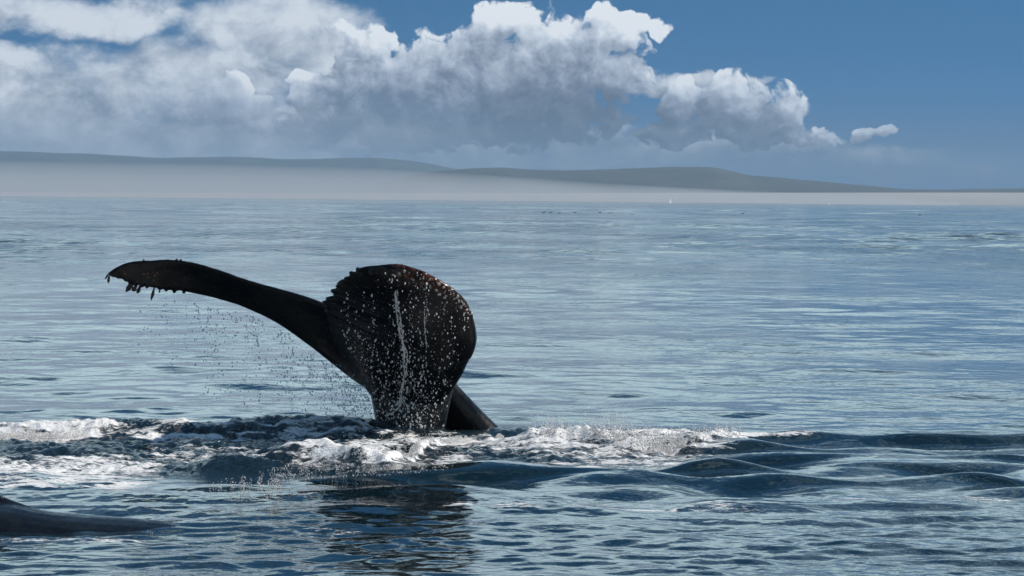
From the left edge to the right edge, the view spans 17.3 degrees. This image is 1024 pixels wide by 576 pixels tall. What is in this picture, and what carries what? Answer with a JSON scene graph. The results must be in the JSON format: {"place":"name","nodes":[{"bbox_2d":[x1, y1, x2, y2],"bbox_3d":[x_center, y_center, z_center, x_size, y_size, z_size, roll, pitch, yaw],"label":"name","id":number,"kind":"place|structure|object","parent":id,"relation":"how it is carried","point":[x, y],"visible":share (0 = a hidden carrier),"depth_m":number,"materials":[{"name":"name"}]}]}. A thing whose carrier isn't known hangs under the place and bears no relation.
{"place":"outdoors","nodes":[
{"label":"outdoors","id":0,"kind":"place"},
{"bbox_2d":[0,151,456,198],"bbox_3d":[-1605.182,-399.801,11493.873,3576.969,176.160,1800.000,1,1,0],"label":"hills","id":1,"kind":"structure","parent":0,"point":[43,174],"depth_m":10940.29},
{"bbox_2d":[0,196,1023,575],"bbox_3d":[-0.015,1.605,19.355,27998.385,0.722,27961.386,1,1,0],"label":"sea","id":2,"kind":"structure","parent":0,"point":[854,372],"depth_m":36.41,"materials":[{"name":"blue liquid"}]},
{"bbox_2d":[0,495,179,533],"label":"whale","id":3,"kind":"object","parent":2,"relation":"on","point":[15,516],"visible":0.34,"depth_m":21.34},
{"bbox_2d":[1,462,446,532],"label":"foam","id":4,"kind":"object","parent":2,"relation":"on","point":[291,482],"visible":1,"depth_m":23.62,"materials":[{"name":"white"}]},
{"bbox_2d":[137,300,372,418],"bbox_3d":[-2.306,0.700,30.229,2.154,1.188,0.514,1,1,0],"label":"spray","id":5,"kind":"object","parent":2,"relation":"on","point":[349,395],"visible":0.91,"depth_m":30.22,"materials":[{"name":"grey liquid"}]},
{"bbox_2d":[105,259,498,429],"bbox_3d":[-1.361,0.824,29.987,4.131,2.127,2.381,0,2,-19],"label":"whale","id":6,"kind":"object","parent":2,"relation":"on","point":[314,324],"visible":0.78,"depth_m":29.96,"materials":[{"name":"black"}]},
{"bbox_2d":[385,294,426,416],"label":"falling water","id":7,"kind":"structure","parent":6,"relation":"on","point":[403,356],"depth_m":29.62,"materials":[{"name":"white liquid"}]},
{"bbox_2d":[340,272,472,428],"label":"falling drops","id":8,"kind":"object","parent":6,"relation":"on","point":[404,366],"visible":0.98,"depth_m":29.70,"materials":[{"name":"white liquid"}]},
{"bbox_2d":[0,407,740,462],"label":"splash","id":9,"kind":"object","parent":2,"relation":"on","point":[56,434],"visible":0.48,"depth_m":28.48,"materials":[{"name":"white liquid"}]},
{"bbox_2d":[0,0,1023,188],"label":"sky","id":10,"kind":"structure","parent":0,"point":[901,94],"materials":[{"name":"blue"}]},
{"bbox_2d":[327,167,1018,205],"bbox_3d":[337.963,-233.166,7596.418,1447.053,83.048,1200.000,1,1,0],"label":"headland","id":11,"kind":"structure","parent":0,"point":[684,185],"depth_m":7197.47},
{"bbox_2d":[917,188,1023,205],"bbox_3d":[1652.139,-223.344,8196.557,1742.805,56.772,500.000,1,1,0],"label":"coast","id":12,"kind":"structure","parent":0,"point":[1014,196],"depth_m":8084.50}
]}

